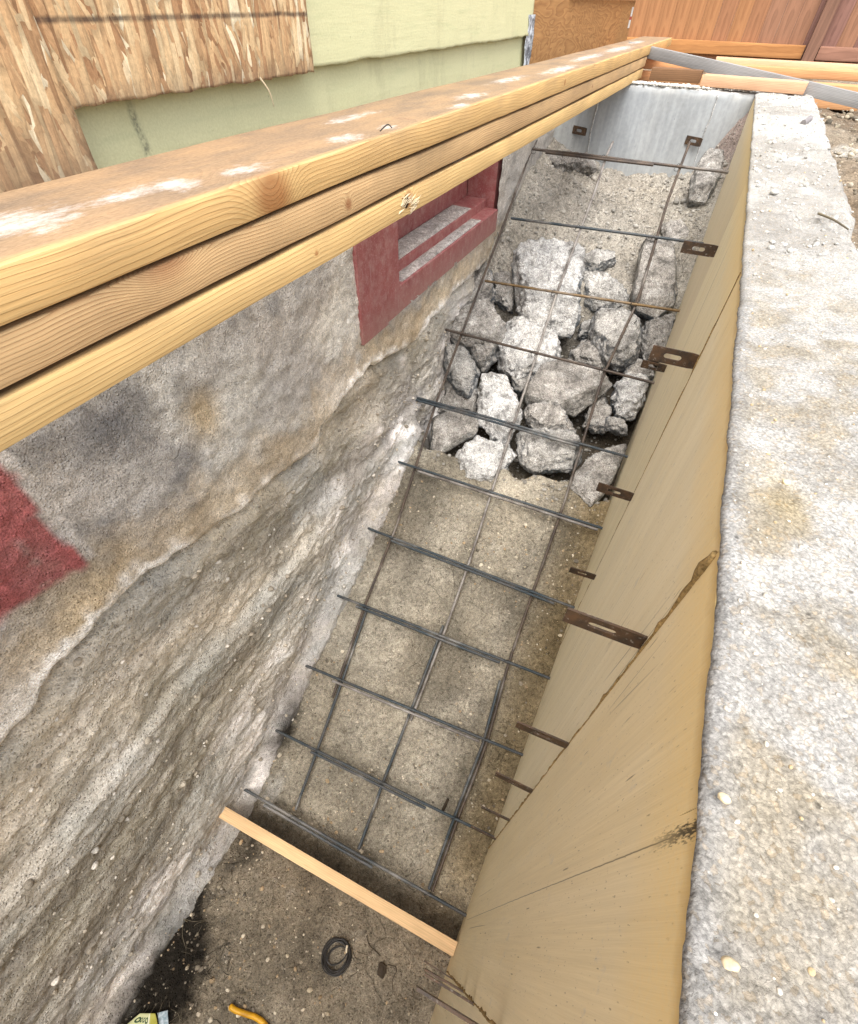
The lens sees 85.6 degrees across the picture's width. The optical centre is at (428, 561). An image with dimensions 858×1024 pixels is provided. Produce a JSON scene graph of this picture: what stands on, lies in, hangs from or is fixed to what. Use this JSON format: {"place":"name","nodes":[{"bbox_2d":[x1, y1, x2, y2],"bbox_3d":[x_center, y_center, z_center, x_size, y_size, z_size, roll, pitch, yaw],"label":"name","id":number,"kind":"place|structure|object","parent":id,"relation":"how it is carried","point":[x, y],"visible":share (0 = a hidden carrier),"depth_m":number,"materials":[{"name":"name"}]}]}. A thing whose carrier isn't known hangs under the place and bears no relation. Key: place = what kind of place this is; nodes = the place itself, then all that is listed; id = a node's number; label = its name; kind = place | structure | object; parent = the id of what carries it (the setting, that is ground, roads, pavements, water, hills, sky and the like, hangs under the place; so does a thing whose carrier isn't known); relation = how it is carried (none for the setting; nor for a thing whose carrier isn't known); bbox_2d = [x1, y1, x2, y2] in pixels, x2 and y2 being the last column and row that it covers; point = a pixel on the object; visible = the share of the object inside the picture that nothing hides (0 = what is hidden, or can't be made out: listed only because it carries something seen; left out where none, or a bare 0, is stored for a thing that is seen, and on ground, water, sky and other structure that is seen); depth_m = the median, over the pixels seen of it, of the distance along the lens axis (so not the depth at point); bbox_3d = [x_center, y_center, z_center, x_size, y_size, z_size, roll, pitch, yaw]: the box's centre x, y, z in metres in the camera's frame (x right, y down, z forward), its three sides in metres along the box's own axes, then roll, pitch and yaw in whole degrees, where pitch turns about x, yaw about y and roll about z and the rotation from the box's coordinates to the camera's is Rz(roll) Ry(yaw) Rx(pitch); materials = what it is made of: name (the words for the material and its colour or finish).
{"place":"outdoors","nodes":[
{"label":"outdoors","id":0,"kind":"place"},
{"bbox_2d":[0,271,474,1023],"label":"earth bank","id":1,"kind":"structure","parent":0,"point":[132,715],"depth_m":1.35,"materials":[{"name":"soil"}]},
{"bbox_2d":[437,382,477,414],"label":"concrete chunk","id":2,"kind":"object","parent":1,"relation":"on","point":[451,397],"visible":0.47,"depth_m":2.23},
{"bbox_2d":[443,343,480,398],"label":"concrete chunk","id":3,"kind":"object","parent":2,"relation":"on","point":[463,375],"visible":0.86,"depth_m":2.18,"materials":[{"name":"concrete"}]},
{"bbox_2d":[470,340,496,372],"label":"concrete chunk","id":4,"kind":"object","parent":3,"relation":"on","point":[484,357],"visible":0.84,"depth_m":2.19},
{"bbox_2d":[125,443,608,1023],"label":"gravel","id":5,"kind":"structure","parent":0,"point":[223,891],"depth_m":1.69,"materials":[{"name":"gravel"}]},
{"bbox_2d":[121,112,748,1023],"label":"soil floor","id":6,"kind":"structure","parent":0,"point":[417,588],"depth_m":1.77,"materials":[{"name":"soil"}]},
{"bbox_2d":[128,1013,157,1023],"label":"paper wrapper","id":7,"kind":"object","parent":6,"relation":"on","point":[145,1018],"visible":1,"depth_m":1.41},
{"bbox_2d":[157,1010,167,1023],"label":"paper scrap","id":8,"kind":"object","parent":6,"relation":"on","point":[162,1017],"visible":1,"depth_m":1.42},
{"bbox_2d":[229,1004,267,1023],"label":"yellow cord","id":9,"kind":"object","parent":6,"relation":"on","point":[255,1017],"visible":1,"depth_m":1.43,"materials":[{"name":"plastic"}]},
{"bbox_2d":[294,608,366,809],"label":"rebar","id":10,"kind":"object","parent":6,"relation":"on","point":[330,713],"visible":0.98,"depth_m":1.79,"materials":[{"name":"metal"}]},
{"bbox_2d":[305,665,522,755],"bbox_3d":[-0.097,0.546,1.750,0.933,0.042,0.019,19,53,13],"label":"rebar","id":11,"kind":"object","parent":10,"relation":"on","point":[419,712],"visible":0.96,"depth_m":1.73,"materials":[{"name":"metal"}]},
{"bbox_2d":[332,680,479,742],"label":"rebar","id":12,"kind":"object","parent":11,"relation":"on","point":[409,712],"visible":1,"depth_m":1.73,"materials":[{"name":"metal"}]},
{"bbox_2d":[321,937,351,976],"bbox_3d":[-0.305,1.295,1.520,0.100,0.031,0.100,20,53,15],"label":"wire coil","id":13,"kind":"object","parent":6,"relation":"on","point":[328,970],"visible":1,"depth_m":1.52,"materials":[{"name":"black"}]},
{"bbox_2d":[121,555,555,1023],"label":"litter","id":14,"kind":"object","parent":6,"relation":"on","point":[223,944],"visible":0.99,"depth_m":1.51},
{"bbox_2d":[219,807,457,956],"bbox_3d":[-0.349,1.095,1.618,0.948,0.143,0.040,20,53,15],"label":"stop board","id":15,"kind":"object","parent":6,"relation":"on","point":[406,920],"visible":0.96,"depth_m":1.55,"materials":[{"name":"brown wood"}]},
{"bbox_2d":[244,789,466,916],"bbox_3d":[-0.294,1.022,1.654,0.924,0.034,0.021,20,53,15],"label":"rebar","id":16,"kind":"object","parent":6,"relation":"on","point":[372,862],"visible":0.99,"depth_m":1.63,"materials":[{"name":"metal"}]},
{"bbox_2d":[263,804,372,868],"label":"rebar","id":17,"kind":"object","parent":16,"relation":"on","point":[334,845],"visible":1,"depth_m":1.67,"materials":[{"name":"metal"}]},
{"bbox_2d":[366,936,396,988],"bbox_3d":[-0.163,1.320,1.524,0.163,0.016,0.053,31,57,22],"label":"root clump","id":18,"kind":"object","parent":6,"relation":"on","point":[381,970],"visible":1,"depth_m":1.51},
{"bbox_2d":[275,729,493,836],"bbox_3d":[-0.188,0.802,1.696,0.900,0.037,0.020,19,53,14],"label":"rebar","id":19,"kind":"object","parent":6,"relation":"on","point":[459,820],"visible":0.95,"depth_m":1.69,"materials":[{"name":"metal"}]},
{"bbox_2d":[310,750,425,808],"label":"rebar","id":20,"kind":"object","parent":19,"relation":"on","point":[369,780],"visible":1,"depth_m":1.69,"materials":[{"name":"metal"}]},
{"bbox_2d":[357,625,444,849],"bbox_3d":[-0.099,0.636,1.732,0.016,0.381,0.768,19,53,14],"label":"rebar","id":21,"kind":"object","parent":6,"relation":"on","point":[398,742],"visible":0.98,"depth_m":1.72,"materials":[{"name":"metal"}]},
{"bbox_2d":[332,141,536,697],"bbox_3d":[0.080,-0.824,2.102,0.036,1.285,2.631,16,52,12],"label":"rebar","id":22,"kind":"object","parent":6,"relation":"on","point":[416,464],"visible":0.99,"depth_m":2.04,"materials":[{"name":"metal"}]},
{"bbox_2d":[531,146,728,173],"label":"rebar","id":23,"kind":"object","parent":22,"relation":"attached to","point":[535,149],"visible":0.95,"depth_m":2.22,"materials":[{"name":"metal"}]},
{"bbox_2d":[545,151,653,166],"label":"rebar","id":24,"kind":"object","parent":23,"relation":"attached to","point":[601,159],"visible":1,"depth_m":2.27,"materials":[{"name":"metal"}]},
{"bbox_2d":[337,595,549,679],"bbox_3d":[0.011,0.276,1.804,0.944,0.035,0.020,20,53,14],"label":"rebar","id":25,"kind":"object","parent":6,"relation":"on","point":[447,638],"visible":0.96,"depth_m":1.78,"materials":[{"name":"metal"}]},
{"bbox_2d":[355,605,499,663],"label":"rebar","id":26,"kind":"object","parent":25,"relation":"on","point":[430,635],"visible":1,"depth_m":1.79,"materials":[{"name":"metal"}]},
{"bbox_2d":[430,409,478,452],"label":"concrete chunk","id":27,"kind":"object","parent":6,"relation":"on","point":[450,430],"visible":0.91,"depth_m":2.09,"materials":[{"name":"concrete"}]},
{"bbox_2d":[428,680,501,889],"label":"rebar","id":28,"kind":"object","parent":6,"relation":"on","point":[464,790],"visible":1,"depth_m":1.64,"materials":[{"name":"metal"}]},
{"bbox_2d":[367,527,574,608],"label":"rebar","id":29,"kind":"object","parent":6,"relation":"on","point":[475,569],"visible":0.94,"depth_m":1.83,"materials":[{"name":"metal"}]},
{"bbox_2d":[450,298,507,352],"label":"concrete chunk","id":30,"kind":"object","parent":6,"relation":"on","point":[485,321],"visible":0.64,"depth_m":2.19,"materials":[{"name":"concrete"}]},
{"bbox_2d":[467,262,495,303],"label":"concrete chunk","id":31,"kind":"object","parent":6,"relation":"on","point":[487,290],"visible":0.23,"depth_m":2.28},
{"bbox_2d":[455,435,516,480],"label":"concrete chunk","id":32,"kind":"object","parent":6,"relation":"on","point":[478,456],"visible":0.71,"depth_m":2.00,"materials":[{"name":"concrete"}]},
{"bbox_2d":[475,372,523,442],"bbox_3d":[0.313,-0.700,2.134,0.259,0.258,0.315,20,53,15],"label":"concrete chunk","id":33,"kind":"object","parent":6,"relation":"on","point":[497,398],"visible":0.84,"depth_m":2.08,"materials":[{"name":"concrete"}]},
{"bbox_2d":[398,461,602,529],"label":"rebar","id":34,"kind":"object","parent":6,"relation":"on","point":[502,495],"visible":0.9,"depth_m":1.90,"materials":[{"name":"metal"}]},
{"bbox_2d":[493,271,514,313],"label":"concrete chunk","id":35,"kind":"object","parent":6,"relation":"on","point":[504,297],"visible":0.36,"depth_m":2.31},
{"bbox_2d":[410,141,613,720],"bbox_3d":[0.421,-0.746,2.021,0.031,1.284,2.627,17,53,12],"label":"rebar","id":36,"kind":"object","parent":6,"relation":"on","point":[500,463],"visible":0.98,"depth_m":1.97,"materials":[{"name":"metal"}]},
{"bbox_2d":[445,328,654,383],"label":"rebar","id":37,"kind":"object","parent":36,"relation":"attached to","point":[555,357],"visible":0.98,"depth_m":2.03,"materials":[{"name":"metal"}]},
{"bbox_2d":[496,316,561,381],"bbox_3d":[0.479,-0.999,2.227,0.331,0.246,0.313,20,53,15],"label":"concrete chunk","id":38,"kind":"object","parent":6,"relation":"on","point":[523,332],"visible":0.66,"depth_m":2.17,"materials":[{"name":"concrete"}]},
{"bbox_2d":[511,236,585,338],"bbox_3d":[0.568,-1.356,2.278,0.351,0.330,0.530,6,51,4],"label":"concrete chunk","id":39,"kind":"object","parent":6,"relation":"on","point":[541,262],"visible":0.81,"depth_m":2.19,"materials":[{"name":"concrete"}]},
{"bbox_2d":[485,280,679,311],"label":"rebar","id":40,"kind":"object","parent":39,"relation":"on","point":[586,296],"visible":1,"depth_m":2.08,"materials":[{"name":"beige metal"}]},
{"bbox_2d":[516,427,582,474],"bbox_3d":[0.529,-0.483,2.035,0.290,0.202,0.215,1,51,-1],"label":"concrete chunk","id":41,"kind":"object","parent":6,"relation":"on","point":[536,455],"visible":0.88,"depth_m":1.97,"materials":[{"name":"concrete"}]},
{"bbox_2d":[417,397,627,457],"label":"rebar","id":42,"kind":"object","parent":41,"relation":"on","point":[529,429],"visible":0.96,"depth_m":1.96,"materials":[{"name":"metal"}]},
{"bbox_2d":[523,400,575,431],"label":"concrete chunk","id":43,"kind":"object","parent":41,"relation":"on","point":[550,414],"visible":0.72,"depth_m":2.02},
{"bbox_2d":[431,141,690,891],"bbox_3d":[0.625,-0.448,1.903,0.045,1.514,3.093,19,53,14],"label":"rebar","id":44,"kind":"object","parent":6,"relation":"on","point":[539,574],"visible":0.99,"depth_m":1.82,"materials":[{"name":"metal"}]},
{"bbox_2d":[524,358,612,417],"bbox_3d":[0.629,-0.779,2.099,0.356,0.195,0.241,20,53,15],"label":"concrete chunk","id":45,"kind":"object","parent":6,"relation":"on","point":[571,388],"visible":0.76,"depth_m":2.06,"materials":[{"name":"concrete"}]},
{"bbox_2d":[548,150,596,175],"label":"concrete chunk","id":46,"kind":"object","parent":6,"relation":"on","point":[586,167],"visible":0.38,"depth_m":2.53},
{"bbox_2d":[577,319,590,340],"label":"concrete chunk","id":47,"kind":"object","parent":6,"relation":"on","point":[583,330],"visible":0.66,"depth_m":2.24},
{"bbox_2d":[582,395,611,434],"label":"concrete chunk","id":48,"kind":"object","parent":6,"relation":"on","point":[602,410],"visible":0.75,"depth_m":2.08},
{"bbox_2d":[570,444,626,506],"bbox_3d":[0.713,-0.373,1.911,0.272,0.156,0.149,-33,59,-25],"label":"concrete chunk","id":49,"kind":"object","parent":6,"relation":"on","point":[592,471],"visible":0.89,"depth_m":1.89,"materials":[{"name":"concrete"}]},
{"bbox_2d":[583,248,615,270],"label":"concrete chunk","id":50,"kind":"object","parent":6,"relation":"on","point":[599,259],"visible":0.77,"depth_m":2.23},
{"bbox_2d":[583,270,629,312],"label":"concrete chunk","id":51,"kind":"object","parent":6,"relation":"on","point":[600,284],"visible":0.63,"depth_m":2.19,"materials":[{"name":"concrete"}]},
{"bbox_2d":[588,307,642,374],"bbox_3d":[0.855,-1.018,2.147,0.270,0.269,0.287,20,53,15],"label":"concrete chunk","id":52,"kind":"object","parent":6,"relation":"on","point":[606,326],"visible":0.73,"depth_m":2.06,"materials":[{"name":"concrete"}]},
{"bbox_2d":[568,339,605,367],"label":"concrete chunk","id":53,"kind":"object","parent":52,"relation":"on","point":[585,351],"visible":0.64,"depth_m":2.13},
{"bbox_2d":[604,416,627,436],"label":"concrete chunk","id":54,"kind":"object","parent":6,"relation":"on","point":[615,426],"visible":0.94,"depth_m":2.04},
{"bbox_2d":[610,372,648,421],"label":"concrete chunk","id":55,"kind":"object","parent":6,"relation":"on","point":[628,398],"visible":0.93,"depth_m":2.01,"materials":[{"name":"concrete"}]},
{"bbox_2d":[622,358,654,380],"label":"concrete chunk","id":56,"kind":"object","parent":6,"relation":"on","point":[635,368],"visible":0.36,"depth_m":2.07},
{"bbox_2d":[629,237,677,320],"bbox_3d":[1.046,-1.291,2.137,0.196,0.269,0.386,12,52,8],"label":"concrete chunk","id":57,"kind":"object","parent":6,"relation":"on","point":[660,287],"visible":0.88,"depth_m":2.08,"materials":[{"name":"concrete"}]},
{"bbox_2d":[511,217,703,242],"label":"rebar","id":58,"kind":"object","parent":57,"relation":"on","point":[599,229],"visible":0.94,"depth_m":2.16,"materials":[{"name":"metal"}]},
{"bbox_2d":[639,313,675,361],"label":"concrete chunk","id":59,"kind":"object","parent":6,"relation":"on","point":[656,331],"visible":0.63,"depth_m":2.06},
{"bbox_2d":[660,219,689,245],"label":"concrete chunk","id":60,"kind":"object","parent":6,"relation":"on","point":[677,229],"visible":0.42,"depth_m":2.24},
{"bbox_2d":[687,148,723,206],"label":"concrete chunk","id":61,"kind":"object","parent":6,"relation":"on","point":[703,185],"visible":0.82,"depth_m":2.25,"materials":[{"name":"concrete"}]},
{"bbox_2d":[413,124,740,511],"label":"gravel","id":62,"kind":"structure","parent":0,"point":[629,189],"depth_m":2.35,"materials":[{"name":"gravel"}]},
{"bbox_2d":[511,376,530,398],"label":"concrete chunk","id":63,"kind":"object","parent":62,"relation":"on","point":[518,385],"visible":0.48,"depth_m":2.18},
{"bbox_2d":[643,10,857,248],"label":"ground","id":64,"kind":"structure","parent":0,"point":[848,172],"depth_m":1.90,"materials":[{"name":"soil"}]},
{"bbox_2d":[0,0,554,743],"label":"house","id":65,"kind":"structure","parent":64,"relation":"on","point":[110,496],"depth_m":1.04,"materials":[{"name":"grey concrete"}]},
{"bbox_2d":[0,0,97,192],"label":"osb sheet","id":66,"kind":"object","parent":65,"relation":"attached to","point":[42,138],"visible":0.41,"depth_m":0.57,"materials":[{"name":"wood"}]},
{"bbox_2d":[27,0,313,109],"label":"osb sheet","id":67,"kind":"object","parent":65,"relation":"attached to","point":[104,51],"visible":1,"depth_m":0.69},
{"bbox_2d":[352,159,502,345],"bbox_3d":[-0.003,-1.403,1.739,0.192,0.545,1.402,20,53,15],"label":"window frame","id":68,"kind":"structure","parent":65,"relation":"in","point":[396,264],"depth_m":1.80,"materials":[{"name":"red"}]},
{"bbox_2d":[529,0,635,63],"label":"plywood sheet","id":69,"kind":"object","parent":64,"relation":"on","point":[564,27],"visible":0.39,"depth_m":2.31,"materials":[{"name":"wood"}]},
{"bbox_2d":[553,80,758,176],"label":"concrete wall","id":70,"kind":"structure","parent":64,"relation":"on","point":[650,123],"depth_m":2.44,"materials":[{"name":"concrete"}]},
{"bbox_2d":[0,68,642,451],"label":"wood plank","id":71,"kind":"object","parent":70,"relation":"on","point":[35,401],"visible":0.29,"depth_m":0.55,"materials":[{"name":"brown wood"}]},
{"bbox_2d":[0,56,646,389],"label":"wood plank","id":72,"kind":"object","parent":71,"relation":"on","point":[32,343],"visible":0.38,"depth_m":0.53,"materials":[{"name":"brown wood"}]},
{"bbox_2d":[0,36,671,325],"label":"wood plank","id":73,"kind":"object","parent":72,"relation":"on","point":[62,239],"visible":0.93,"depth_m":0.55,"materials":[{"name":"brown wood"}]},
{"bbox_2d":[649,66,703,83],"bbox_3d":[1.282,-2.526,2.402,0.248,0.046,0.070,22,54,16],"label":"offcut","id":74,"kind":"object","parent":70,"relation":"on","point":[669,74],"visible":1,"depth_m":2.38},
{"bbox_2d":[631,81,755,92],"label":"gravel","id":75,"kind":"structure","parent":70,"relation":"on","point":[687,86],"depth_m":2.32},
{"bbox_2d":[684,135,702,146],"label":"form tie","id":76,"kind":"object","parent":70,"relation":"attached to","point":[697,139],"visible":0.88,"depth_m":2.41,"materials":[{"name":"metal"}]},
{"bbox_2d":[700,73,808,94],"bbox_3d":[1.562,-2.305,2.233,0.461,0.040,0.090,25,55,18],"label":"offcut","id":77,"kind":"object","parent":70,"relation":"on","point":[785,86],"visible":1,"depth_m":2.21,"materials":[{"name":"wood"}]},
{"bbox_2d":[627,0,857,63],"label":"fence","id":78,"kind":"object","parent":64,"relation":"on","point":[822,31],"visible":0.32,"depth_m":3.75,"materials":[{"name":"orange wood"}]},
{"bbox_2d":[629,42,857,108],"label":"grey board","id":79,"kind":"object","parent":64,"relation":"on","point":[833,94],"visible":0.65,"depth_m":2.31,"materials":[{"name":"wood"}]},
{"bbox_2d":[638,70,857,91],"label":"lumber board","id":80,"kind":"object","parent":64,"relation":"on","point":[645,76],"visible":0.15,"depth_m":2.83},
{"bbox_2d":[679,91,857,1023],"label":"concrete wall","id":81,"kind":"structure","parent":64,"relation":"on","point":[771,859],"depth_m":0.32,"materials":[{"name":"concrete"}]},
{"bbox_2d":[429,971,495,1023],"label":"plywood form","id":82,"kind":"object","parent":81,"relation":"attached to","point":[442,1015],"visible":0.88,"depth_m":0.99,"materials":[{"name":"wood"}]},
{"bbox_2d":[424,968,463,992],"bbox_3d":[0.032,0.847,0.936,0.089,0.022,0.004,20,55,14],"label":"form tie","id":83,"kind":"object","parent":82,"relation":"attached to","point":[443,980],"visible":0.93,"depth_m":0.93,"materials":[{"name":"metal"}]},
{"bbox_2d":[416,985,478,1023],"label":"form tie","id":84,"kind":"object","parent":82,"relation":"attached to","point":[449,1008],"visible":1,"depth_m":0.52,"materials":[{"name":"metal"}]},
{"bbox_2d":[424,973,473,1005],"bbox_3d":[0.034,0.714,0.774,0.092,0.024,0.003,20,53,15],"label":"form tie","id":85,"kind":"object","parent":82,"relation":"attached to","point":[449,989],"visible":0.95,"depth_m":0.77,"materials":[{"name":"metal"}]},
{"bbox_2d":[446,551,719,1023],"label":"plywood form","id":86,"kind":"object","parent":81,"relation":"attached to","point":[576,911],"visible":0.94,"depth_m":0.39,"materials":[{"name":"wood"}]},
{"bbox_2d":[494,771,532,792],"bbox_3d":[0.186,0.480,1.006,0.089,0.024,0.004,20,53,15],"label":"form tie","id":87,"kind":"object","parent":86,"relation":"attached to","point":[514,783],"visible":0.93,"depth_m":1.00,"materials":[{"name":"metal"}]},
{"bbox_2d":[515,721,568,748],"bbox_3d":[0.189,0.288,0.769,0.092,0.024,0.004,20,54,14],"label":"form tie","id":88,"kind":"object","parent":86,"relation":"attached to","point":[542,734],"visible":0.93,"depth_m":0.77,"materials":[{"name":"metal"}]},
{"bbox_2d":[490,272,741,844],"bbox_3d":[0.372,0.331,1.288,0.019,1.838,0.688,20,53,15],"label":"plywood form","id":89,"kind":"object","parent":81,"relation":"attached to","point":[665,540],"visible":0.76,"depth_m":0.74,"materials":[{"name":"wood"}]},
{"bbox_2d":[569,567,595,579],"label":"form tie","id":90,"kind":"object","parent":89,"relation":"attached to","point":[589,575],"visible":0.93,"depth_m":1.37,"materials":[{"name":"metal"}]},
{"bbox_2d":[562,607,647,648],"bbox_3d":[0.201,0.076,0.531,0.092,0.026,0.003,20,53,15],"label":"form tie","id":91,"kind":"object","parent":89,"relation":"attached to","point":[622,635],"visible":0.93,"depth_m":0.53,"materials":[{"name":"metal"}]},
{"bbox_2d":[596,482,633,500],"bbox_3d":[0.472,-0.177,1.174,0.092,0.026,0.004,22,50,16],"label":"form tie","id":92,"kind":"object","parent":89,"relation":"attached to","point":[623,495],"visible":0.94,"depth_m":1.17,"materials":[{"name":"metal"}]},
{"bbox_2d":[561,180,747,641],"bbox_3d":[0.666,-0.160,1.695,0.018,1.838,0.723,20,53,15],"label":"plywood form","id":93,"kind":"object","parent":81,"relation":"attached to","point":[723,272],"visible":0.6,"depth_m":1.21,"materials":[{"name":"wood"}]},
{"bbox_2d":[640,360,666,371],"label":"form tie","id":94,"kind":"object","parent":93,"relation":"attached to","point":[645,364],"visible":0.94,"depth_m":1.60,"materials":[{"name":"metal"}]},
{"bbox_2d":[648,345,698,368],"bbox_3d":[0.491,-0.410,0.928,0.090,0.030,0.003,20,53,15],"label":"form tie","id":95,"kind":"object","parent":93,"relation":"attached to","point":[688,360],"visible":0.98,"depth_m":0.93,"materials":[{"name":"metal"}]},
{"bbox_2d":[612,98,756,490],"bbox_3d":[1.187,-1.033,2.418,0.017,1.838,1.768,20,53,15],"label":"plywood form","id":96,"kind":"object","parent":81,"relation":"attached to","point":[734,182],"visible":0.28,"depth_m":1.75,"materials":[{"name":"wood"}]},
{"bbox_2d":[680,240,717,256],"bbox_3d":[0.788,-0.912,1.350,0.096,0.030,0.003,20,53,15],"label":"form tie","id":97,"kind":"object","parent":96,"relation":"attached to","point":[710,250],"visible":0.94,"depth_m":1.35,"materials":[{"name":"metal"}]},
{"bbox_2d":[721,955,740,971],"bbox_3d":[0.134,0.179,0.206,0.007,0.004,0.006,20,53,15],"label":"pebble","id":98,"kind":"object","parent":81,"relation":"on","point":[729,963],"visible":1,"depth_m":0.20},
{"bbox_2d":[714,93,857,1022],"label":"gravel","id":99,"kind":"structure","parent":81,"relation":"on","point":[811,972],"depth_m":0.36,"materials":[{"name":"gravel"}]},
{"bbox_2d":[752,93,857,265],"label":"gravel","id":100,"kind":"structure","parent":81,"relation":"on","point":[776,192],"depth_m":1.12,"materials":[{"name":"gravel"}]},
{"bbox_2d":[814,98,856,110],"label":"lumber board","id":101,"kind":"object","parent":64,"relation":"on","point":[825,104],"visible":0.05,"depth_m":2.55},
{"bbox_2d":[822,108,857,194],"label":"gravel","id":102,"kind":"structure","parent":64,"relation":"on","point":[853,152],"depth_m":2.15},
{"bbox_3d":[4.123,-2.248,2.374,0.061,0.039,0.620,20,53,15],"label":"bearer","id":103,"kind":"object","parent":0,"visible":0},
{"bbox_2d":[642,59,857,81],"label":"lumber board","id":104,"kind":"object","parent":103,"relation":"on","point":[824,74],"visible":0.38,"depth_m":2.76,"materials":[{"name":"wood"}]},
{"bbox_2d":[716,56,857,69],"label":"lumber board","id":105,"kind":"object","parent":104,"relation":"on","point":[791,63],"visible":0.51,"depth_m":2.84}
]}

